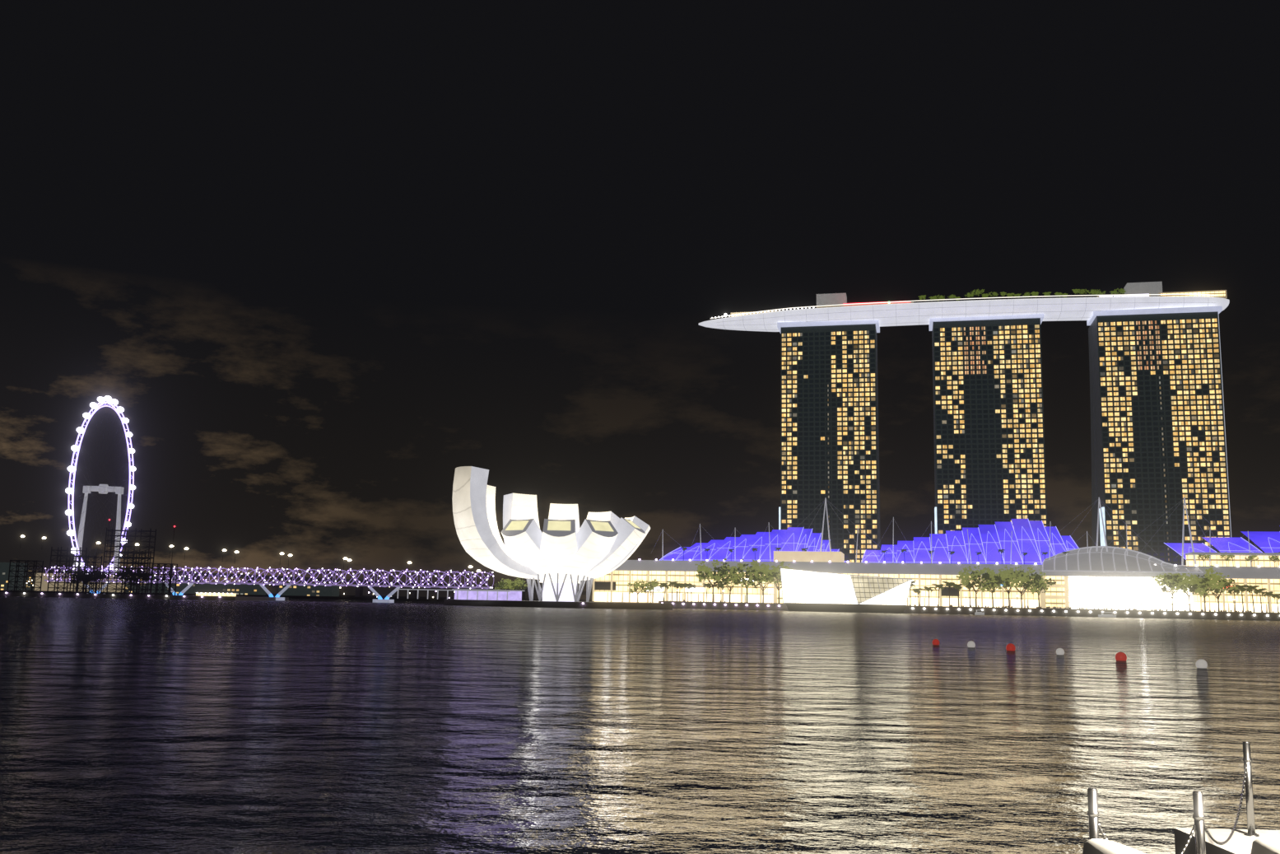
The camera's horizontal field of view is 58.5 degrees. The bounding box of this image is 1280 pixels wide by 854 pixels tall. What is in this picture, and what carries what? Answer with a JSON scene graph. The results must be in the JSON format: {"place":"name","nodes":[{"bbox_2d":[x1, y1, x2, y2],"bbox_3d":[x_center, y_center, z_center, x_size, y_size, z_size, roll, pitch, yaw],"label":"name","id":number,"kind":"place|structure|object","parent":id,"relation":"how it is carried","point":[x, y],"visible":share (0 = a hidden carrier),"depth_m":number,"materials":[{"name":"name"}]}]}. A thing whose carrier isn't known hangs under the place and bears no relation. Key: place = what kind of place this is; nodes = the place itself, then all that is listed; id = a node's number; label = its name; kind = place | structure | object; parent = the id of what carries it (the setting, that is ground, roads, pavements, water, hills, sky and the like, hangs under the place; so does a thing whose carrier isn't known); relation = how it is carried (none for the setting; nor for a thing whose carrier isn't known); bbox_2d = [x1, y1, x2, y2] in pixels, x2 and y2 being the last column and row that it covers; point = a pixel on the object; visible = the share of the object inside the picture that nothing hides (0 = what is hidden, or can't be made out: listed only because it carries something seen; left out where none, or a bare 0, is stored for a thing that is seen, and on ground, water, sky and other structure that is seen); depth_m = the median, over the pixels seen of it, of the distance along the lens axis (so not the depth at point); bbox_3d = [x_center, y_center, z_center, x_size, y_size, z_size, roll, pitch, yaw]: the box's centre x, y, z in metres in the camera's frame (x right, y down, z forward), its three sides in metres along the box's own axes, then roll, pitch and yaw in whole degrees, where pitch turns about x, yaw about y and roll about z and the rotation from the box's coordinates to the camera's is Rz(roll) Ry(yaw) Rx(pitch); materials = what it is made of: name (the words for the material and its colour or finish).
{"place":"outdoors","nodes":[
{"label":"outdoors","id":0,"kind":"place"},
{"bbox_2d":[0,589,591,601],"bbox_3d":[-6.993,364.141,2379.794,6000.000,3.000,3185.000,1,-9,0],"label":"land","id":1,"kind":"structure","parent":0,"point":[394,598],"depth_m":805.47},
{"bbox_2d":[32,395,135,591],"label":"ferris wheel","id":2,"kind":"object","parent":1,"relation":"on","point":[103,489],"visible":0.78,"depth_m":979.29,"materials":[{"name":"grey metal"}]},
{"bbox_2d":[0,562,449,598],"bbox_3d":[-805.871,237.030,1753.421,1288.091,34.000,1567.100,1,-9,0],"label":"buildings","id":3,"kind":"structure","parent":1,"relation":"on","point":[297,589],"depth_m":1003.55,"materials":[{"name":"metal"}]},
{"bbox_2d":[0,593,1279,853],"bbox_3d":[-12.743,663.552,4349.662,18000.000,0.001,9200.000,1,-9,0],"label":"bay water","id":4,"kind":"structure","parent":0,"point":[163,725],"depth_m":31.40,"materials":[{"name":"black liquid"}]},
{"bbox_2d":[0,518,288,600],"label":"floating stage scaffolds","id":5,"kind":"object","parent":4,"relation":"on","point":[99,594],"visible":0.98,"depth_m":539.24,"materials":[{"name":"metal"}]},
{"bbox_2d":[60,570,89,583],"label":"tree","id":6,"kind":"object","parent":5,"relation":"on","point":[76,573],"visible":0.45,"depth_m":540.56,"materials":[{"name":"green plant"}]},
{"bbox_2d":[74,572,101,593],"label":"tree","id":7,"kind":"object","parent":5,"relation":"on","point":[86,575],"visible":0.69,"depth_m":540.24,"materials":[{"name":"green plant"}]},
{"bbox_2d":[80,568,109,592],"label":"tree","id":8,"kind":"object","parent":5,"relation":"on","point":[104,575],"visible":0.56,"depth_m":540.88,"materials":[{"name":"green plant"}]},
{"bbox_2d":[113,567,142,594],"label":"tree","id":9,"kind":"object","parent":5,"relation":"on","point":[123,574],"visible":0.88,"depth_m":541.61,"materials":[{"name":"green plant"}]},
{"bbox_2d":[124,568,153,594],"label":"tree","id":10,"kind":"object","parent":5,"relation":"on","point":[144,575],"visible":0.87,"depth_m":541.77,"materials":[{"name":"green plant"}]},
{"bbox_2d":[195,591,237,595],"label":"boat","id":11,"kind":"object","parent":4,"relation":"on","point":[216,593],"visible":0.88,"depth_m":590.84,"materials":[{"name":"grey"}]},
{"bbox_2d":[43,565,493,602],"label":"pedestrian bridge","id":12,"kind":"structure","parent":4,"relation":"on","point":[386,599],"depth_m":571.23,"materials":[{"name":"silver metal"}]},
{"bbox_2d":[19,535,592,600],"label":"sheares viaduct","id":13,"kind":"object","parent":4,"relation":"on","point":[359,592],"visible":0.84,"depth_m":1040.34,"materials":[{"name":"concrete"}]},
{"bbox_2d":[395,465,673,609],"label":"museum building","id":14,"kind":"structure","parent":4,"relation":"on","point":[561,555],"depth_m":483.58,"materials":[{"name":"white concrete"}]},
{"bbox_2d":[540,600,627,608],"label":"bayfront promontory","id":15,"kind":"structure","parent":4,"relation":"on","point":[579,604],"depth_m":453.33,"materials":[{"name":"concrete"}]},
{"bbox_2d":[494,577,515,589],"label":"tree","id":16,"kind":"object","parent":15,"relation":"on","point":[505,586],"visible":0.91,"depth_m":495.10,"materials":[{"name":"green plant"}]},
{"bbox_2d":[506,577,527,590],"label":"tree","id":17,"kind":"object","parent":15,"relation":"on","point":[522,582],"visible":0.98,"depth_m":494.44,"materials":[{"name":"green plant"}]},
{"bbox_2d":[627,578,650,602],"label":"tree","id":18,"kind":"object","parent":15,"relation":"on","point":[636,584],"visible":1,"depth_m":494.29,"materials":[{"name":"green plant"}]},
{"bbox_2d":[641,578,661,602],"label":"tree","id":19,"kind":"object","parent":15,"relation":"on","point":[653,584],"visible":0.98,"depth_m":494.24,"materials":[{"name":"green plant"}]},
{"bbox_2d":[780,567,912,613],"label":"crystal pavilion","id":20,"kind":"structure","parent":4,"relation":"on","point":[811,590],"depth_m":520.71,"materials":[{"name":"glass"}]},
{"bbox_2d":[591,497,1279,620],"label":"shopping mall","id":21,"kind":"structure","parent":4,"relation":"on","point":[1096,577],"depth_m":571.76,"materials":[{"name":"stone"}]},
{"bbox_2d":[660,585,670,600],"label":"promenade palm","id":22,"kind":"object","parent":21,"relation":"on","point":[667,587],"visible":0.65,"depth_m":591.54,"materials":[{"name":"green plant"}]},
{"bbox_2d":[665,581,678,600],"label":"promenade palm","id":23,"kind":"object","parent":21,"relation":"on","point":[670,583],"visible":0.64,"depth_m":592.10,"materials":[{"name":"green plant"}]},
{"bbox_2d":[671,581,683,603],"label":"palm tree","id":24,"kind":"object","parent":21,"relation":"on","point":[676,584],"visible":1,"depth_m":542.32,"materials":[{"name":"green plant"}]},
{"bbox_2d":[678,582,684,600],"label":"promenade palm","id":25,"kind":"object","parent":21,"relation":"on","point":[683,584],"visible":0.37,"depth_m":587.61,"materials":[{"name":"green plant"}]},
{"bbox_2d":[680,546,687,560],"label":"terrace palm","id":26,"kind":"object","parent":21,"relation":"on","point":[684,548],"visible":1,"depth_m":606.38,"materials":[{"name":"green plant"}]},
{"bbox_2d":[683,582,692,600],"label":"promenade palm","id":27,"kind":"object","parent":21,"relation":"on","point":[685,585],"visible":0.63,"depth_m":586.71,"materials":[{"name":"green plant"}]},
{"bbox_2d":[686,583,696,603],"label":"palm tree","id":28,"kind":"object","parent":21,"relation":"on","point":[690,586],"visible":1,"depth_m":545.37,"materials":[{"name":"green plant"}]},
{"bbox_2d":[701,582,712,604],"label":"palm tree","id":29,"kind":"object","parent":21,"relation":"on","point":[709,584],"visible":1,"depth_m":547.85,"materials":[{"name":"green plant"}]},
{"bbox_2d":[694,558,733,601],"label":"promenade tree","id":30,"kind":"object","parent":21,"relation":"on","point":[708,572],"visible":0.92,"depth_m":581.34,"materials":[{"name":"green plant"}]},
{"bbox_2d":[716,583,726,604],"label":"palm tree","id":31,"kind":"object","parent":21,"relation":"on","point":[721,586],"visible":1,"depth_m":550.97,"materials":[{"name":"green plant"}]},
{"bbox_2d":[715,569,745,601],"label":"promenade tree","id":32,"kind":"object","parent":21,"relation":"on","point":[728,580],"visible":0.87,"depth_m":580.84,"materials":[{"name":"green plant"}]},
{"bbox_2d":[727,558,764,602],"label":"promenade tree","id":33,"kind":"object","parent":21,"relation":"on","point":[751,570],"visible":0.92,"depth_m":574.96,"materials":[{"name":"green plant"}]},
{"bbox_2d":[752,547,758,560],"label":"terrace palm","id":34,"kind":"object","parent":21,"relation":"on","point":[754,549],"visible":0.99,"depth_m":597.87,"materials":[{"name":"green plant"}]},
{"bbox_2d":[744,563,781,602],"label":"promenade tree","id":35,"kind":"object","parent":21,"relation":"on","point":[765,579],"visible":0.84,"depth_m":573.44,"materials":[{"name":"green plant"}]},
{"bbox_2d":[761,560,792,602],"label":"promenade tree","id":36,"kind":"object","parent":21,"relation":"on","point":[766,569],"visible":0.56,"depth_m":575.02,"materials":[{"name":"green plant"}]},
{"bbox_2d":[899,549,907,562],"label":"terrace palm","id":37,"kind":"object","parent":21,"relation":"on","point":[903,551],"visible":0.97,"depth_m":580.32,"materials":[{"name":"green plant"}]},
{"bbox_2d":[909,580,916,605],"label":"promenade palm","id":38,"kind":"object","parent":21,"relation":"on","point":[912,584],"visible":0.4,"depth_m":564.23,"materials":[{"name":"green plant"}]},
{"bbox_2d":[912,587,922,605],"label":"promenade palm","id":39,"kind":"object","parent":21,"relation":"on","point":[916,590],"visible":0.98,"depth_m":562.11,"materials":[{"name":"green plant"}]},
{"bbox_2d":[923,586,935,605],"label":"promenade palm","id":40,"kind":"object","parent":21,"relation":"on","point":[928,588],"visible":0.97,"depth_m":559.13,"materials":[{"name":"green plant"}]},
{"bbox_2d":[931,583,944,605],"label":"promenade palm","id":41,"kind":"object","parent":21,"relation":"on","point":[939,586],"visible":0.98,"depth_m":560.94,"materials":[{"name":"green plant"}]},
{"bbox_2d":[941,581,955,605],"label":"promenade palm","id":42,"kind":"object","parent":21,"relation":"on","point":[949,584],"visible":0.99,"depth_m":557.65,"materials":[{"name":"green plant"}]},
{"bbox_2d":[952,583,962,605],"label":"promenade palm","id":43,"kind":"object","parent":21,"relation":"on","point":[958,587],"visible":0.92,"depth_m":558.47,"materials":[{"name":"green plant"}]},
{"bbox_2d":[964,582,976,606],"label":"promenade palm","id":44,"kind":"object","parent":21,"relation":"on","point":[969,587],"visible":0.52,"depth_m":558.29,"materials":[{"name":"green plant"}]},
{"bbox_2d":[955,565,994,606],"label":"promenade tree","id":45,"kind":"object","parent":21,"relation":"on","point":[965,579],"visible":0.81,"depth_m":552.62,"materials":[{"name":"green plant"}]},
{"bbox_2d":[970,566,1010,606],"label":"promenade tree","id":46,"kind":"object","parent":21,"relation":"on","point":[995,584],"visible":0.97,"depth_m":546.98,"materials":[{"name":"green plant"}]},
{"bbox_2d":[997,549,1005,563],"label":"terrace palm","id":47,"kind":"object","parent":21,"relation":"on","point":[1002,551],"visible":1,"depth_m":569.26,"materials":[{"name":"green plant"}]},
{"bbox_2d":[986,564,1023,607],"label":"promenade tree","id":48,"kind":"object","parent":21,"relation":"on","point":[1007,570],"visible":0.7,"depth_m":548.75,"materials":[{"name":"green plant"}]},
{"bbox_2d":[1000,567,1043,607],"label":"promenade tree","id":49,"kind":"object","parent":21,"relation":"on","point":[1027,586],"visible":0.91,"depth_m":544.59,"materials":[{"name":"green plant"}]},
{"bbox_2d":[1014,565,1056,607],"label":"promenade tree","id":50,"kind":"object","parent":21,"relation":"on","point":[1039,584],"visible":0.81,"depth_m":546.67,"materials":[{"name":"green plant"}]},
{"bbox_2d":[1041,551,1048,558],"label":"terrace palm","id":51,"kind":"object","parent":21,"relation":"on","point":[1044,553],"visible":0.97,"depth_m":564.88,"materials":[{"name":"green plant"}]},
{"bbox_2d":[1152,572,1189,609],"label":"promenade tree","id":52,"kind":"object","parent":21,"relation":"on","point":[1163,581],"visible":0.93,"depth_m":531.38,"materials":[{"name":"green plant"}]},
{"bbox_2d":[1165,572,1212,610],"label":"promenade tree","id":53,"kind":"object","parent":21,"relation":"on","point":[1192,581],"visible":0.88,"depth_m":529.38,"materials":[{"name":"green plant"}]},
{"bbox_2d":[1196,553,1210,565],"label":"terrace tree","id":54,"kind":"object","parent":21,"relation":"on","point":[1205,556],"visible":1,"depth_m":541.14,"materials":[{"name":"green plant"}]},
{"bbox_2d":[1182,564,1230,610],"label":"promenade tree","id":55,"kind":"object","parent":21,"relation":"on","point":[1208,570],"visible":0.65,"depth_m":530.92,"materials":[{"name":"green plant"}]},
{"bbox_2d":[1194,573,1238,611],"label":"promenade tree","id":56,"kind":"object","parent":21,"relation":"on","point":[1224,582],"visible":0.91,"depth_m":527.13,"materials":[{"name":"green plant"}]},
{"bbox_2d":[1219,551,1233,566],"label":"terrace tree","id":57,"kind":"object","parent":21,"relation":"on","point":[1224,556],"visible":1,"depth_m":538.65,"materials":[{"name":"green plant"}]},
{"bbox_2d":[1233,586,1241,609],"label":"promenade palm","id":58,"kind":"object","parent":21,"relation":"on","point":[1237,590],"visible":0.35,"depth_m":530.87,"materials":[{"name":"green plant"}]},
{"bbox_2d":[1232,584,1247,611],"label":"promenade palm","id":59,"kind":"object","parent":21,"relation":"on","point":[1243,588],"visible":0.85,"depth_m":530.99,"materials":[{"name":"green plant"}]},
{"bbox_2d":[1243,585,1259,611],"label":"promenade palm","id":60,"kind":"object","parent":21,"relation":"on","point":[1249,588],"visible":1,"depth_m":527.39,"materials":[{"name":"green plant"}]},
{"bbox_2d":[1244,554,1258,566],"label":"terrace tree","id":61,"kind":"object","parent":21,"relation":"on","point":[1249,558],"visible":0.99,"depth_m":536.23,"materials":[{"name":"green plant"}]},
{"bbox_2d":[1252,587,1267,612],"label":"promenade palm","id":62,"kind":"object","parent":21,"relation":"on","point":[1258,591],"visible":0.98,"depth_m":526.83,"materials":[{"name":"green plant"}]},
{"bbox_2d":[1262,591,1273,612],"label":"promenade palm","id":63,"kind":"object","parent":21,"relation":"on","point":[1269,593],"visible":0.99,"depth_m":528.40,"materials":[{"name":"green plant"}]},
{"bbox_2d":[1268,554,1279,566],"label":"terrace tree","id":64,"kind":"object","parent":21,"relation":"on","point":[1272,557],"visible":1,"depth_m":534.03,"materials":[{"name":"green plant"}]},
{"bbox_2d":[1270,593,1279,610],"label":"promenade palm","id":65,"kind":"object","parent":21,"relation":"on","point":[1276,595],"visible":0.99,"depth_m":527.06,"materials":[{"name":"green plant"}]},
{"bbox_2d":[974,609,984,614],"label":"boat","id":66,"kind":"object","parent":4,"relation":"on","point":[979,612],"visible":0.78,"depth_m":498.36,"materials":[{"name":"grey"}]},
{"bbox_2d":[932,637,1207,667],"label":"buoy line","id":67,"kind":"object","parent":4,"relation":"on","point":[1200,663],"visible":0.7,"depth_m":87.20,"materials":[{"name":"red plastic"}]},
{"bbox_2d":[1098,611,1116,617],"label":"water taxi","id":68,"kind":"object","parent":4,"relation":"on","point":[1108,614],"visible":0.78,"depth_m":512.61,"materials":[{"name":"grey"}]},
{"bbox_2d":[1082,740,1279,853],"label":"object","id":69,"kind":"structure","parent":4,"relation":"in","point":[1199,837],"depth_m":10.71,"materials":[{"name":"silver metal"}]},
{"bbox_2d":[659,582,668,603],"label":"palm tree","id":70,"kind":"object","parent":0,"point":[662,584],"visible":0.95,"depth_m":539.22,"materials":[{"name":"green plant"}]},
{"bbox_2d":[777,320,880,562],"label":"hotel tower","id":71,"kind":"structure","parent":0,"point":[829,421],"depth_m":763.21,"materials":[{"name":"black glass"}]},
{"bbox_2d":[698,281,1229,331],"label":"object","id":72,"kind":"structure","parent":0,"point":[838,307],"depth_m":746.53,"materials":[{"name":"grey metal"}]},
{"bbox_2d":[918,294,926,302],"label":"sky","id":73,"kind":"structure","parent":72,"relation":"on","point":[921,297],"depth_m":758.02,"materials":[{"name":"green plant"}]},
{"bbox_2d":[934,294,944,301],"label":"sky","id":74,"kind":"structure","parent":72,"relation":"on","point":[940,298],"depth_m":757.91,"materials":[{"name":"green plant"}]},
{"bbox_2d":[947,294,956,301],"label":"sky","id":75,"kind":"structure","parent":72,"relation":"on","point":[951,296],"depth_m":751.46,"materials":[{"name":"green plant"}]},
{"bbox_2d":[964,292,974,297],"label":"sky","id":76,"kind":"structure","parent":72,"relation":"on","point":[969,295],"depth_m":750.16,"materials":[{"name":"green plant"}]},
{"bbox_2d":[970,288,984,296],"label":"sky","id":77,"kind":"structure","parent":72,"relation":"on","point":[976,293],"depth_m":745.26,"materials":[{"name":"green plant"}]},
{"bbox_2d":[982,293,989,299],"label":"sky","id":78,"kind":"structure","parent":72,"relation":"on","point":[984,295],"depth_m":750.32,"materials":[{"name":"green plant"}]},
{"bbox_2d":[988,291,997,299],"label":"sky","id":79,"kind":"structure","parent":72,"relation":"on","point":[994,293],"depth_m":743.55,"materials":[{"name":"green plant"}]},
{"bbox_2d":[1000,291,1006,298],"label":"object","id":80,"kind":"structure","parent":72,"relation":"on","point":[1003,294],"depth_m":741.58,"materials":[{"name":"green plant"}]},
{"bbox_2d":[1005,293,1014,297],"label":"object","id":81,"kind":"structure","parent":72,"relation":"on","point":[1008,295],"depth_m":749.17,"materials":[{"name":"green plant"}]},
{"bbox_2d":[1013,293,1021,298],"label":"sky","id":82,"kind":"structure","parent":72,"relation":"on","point":[1017,295],"depth_m":747.75,"materials":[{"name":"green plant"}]},
{"bbox_2d":[1022,291,1030,298],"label":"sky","id":83,"kind":"structure","parent":72,"relation":"on","point":[1026,294],"depth_m":746.12,"materials":[{"name":"green plant"}]},
{"bbox_2d":[1030,291,1038,297],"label":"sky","id":84,"kind":"structure","parent":72,"relation":"on","point":[1035,294],"depth_m":745.08,"materials":[{"name":"green plant"}]},
{"bbox_2d":[1042,291,1050,297],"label":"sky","id":85,"kind":"structure","parent":72,"relation":"on","point":[1046,293],"depth_m":743.82,"materials":[{"name":"green plant"}]},
{"bbox_2d":[1054,292,1062,297],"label":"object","id":86,"kind":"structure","parent":72,"relation":"on","point":[1058,293],"depth_m":742.49,"materials":[{"name":"green plant"}]},
{"bbox_2d":[1071,288,1079,297],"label":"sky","id":87,"kind":"structure","parent":72,"relation":"on","point":[1076,290],"depth_m":734.60,"materials":[{"name":"green plant"}]},
{"bbox_2d":[1079,288,1089,297],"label":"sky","id":88,"kind":"structure","parent":72,"relation":"on","point":[1082,292],"depth_m":733.86,"materials":[{"name":"green plant"}]},
{"bbox_2d":[1088,288,1099,296],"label":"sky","id":89,"kind":"structure","parent":72,"relation":"on","point":[1093,292],"depth_m":739.09,"materials":[{"name":"green plant"}]},
{"bbox_2d":[1095,290,1105,294],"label":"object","id":90,"kind":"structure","parent":72,"relation":"on","point":[1100,293],"depth_m":739.68,"materials":[{"name":"green plant"}]},
{"bbox_2d":[1109,290,1117,296],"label":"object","id":91,"kind":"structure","parent":72,"relation":"on","point":[1113,292],"depth_m":734.47,"materials":[{"name":"green plant"}]},
{"bbox_2d":[1114,288,1126,294],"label":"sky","id":92,"kind":"structure","parent":72,"relation":"on","point":[1121,290],"depth_m":734.42,"materials":[{"name":"green plant"}]},
{"bbox_2d":[929,313,1047,543],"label":"hotel tower","id":93,"kind":"structure","parent":0,"point":[989,453],"depth_m":740.36,"materials":[{"name":"black glass"}]},
{"bbox_2d":[1086,306,1231,564],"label":"hotel tower","id":94,"kind":"structure","parent":0,"point":[1158,443],"depth_m":716.30,"materials":[{"name":"black glass"}]}
]}

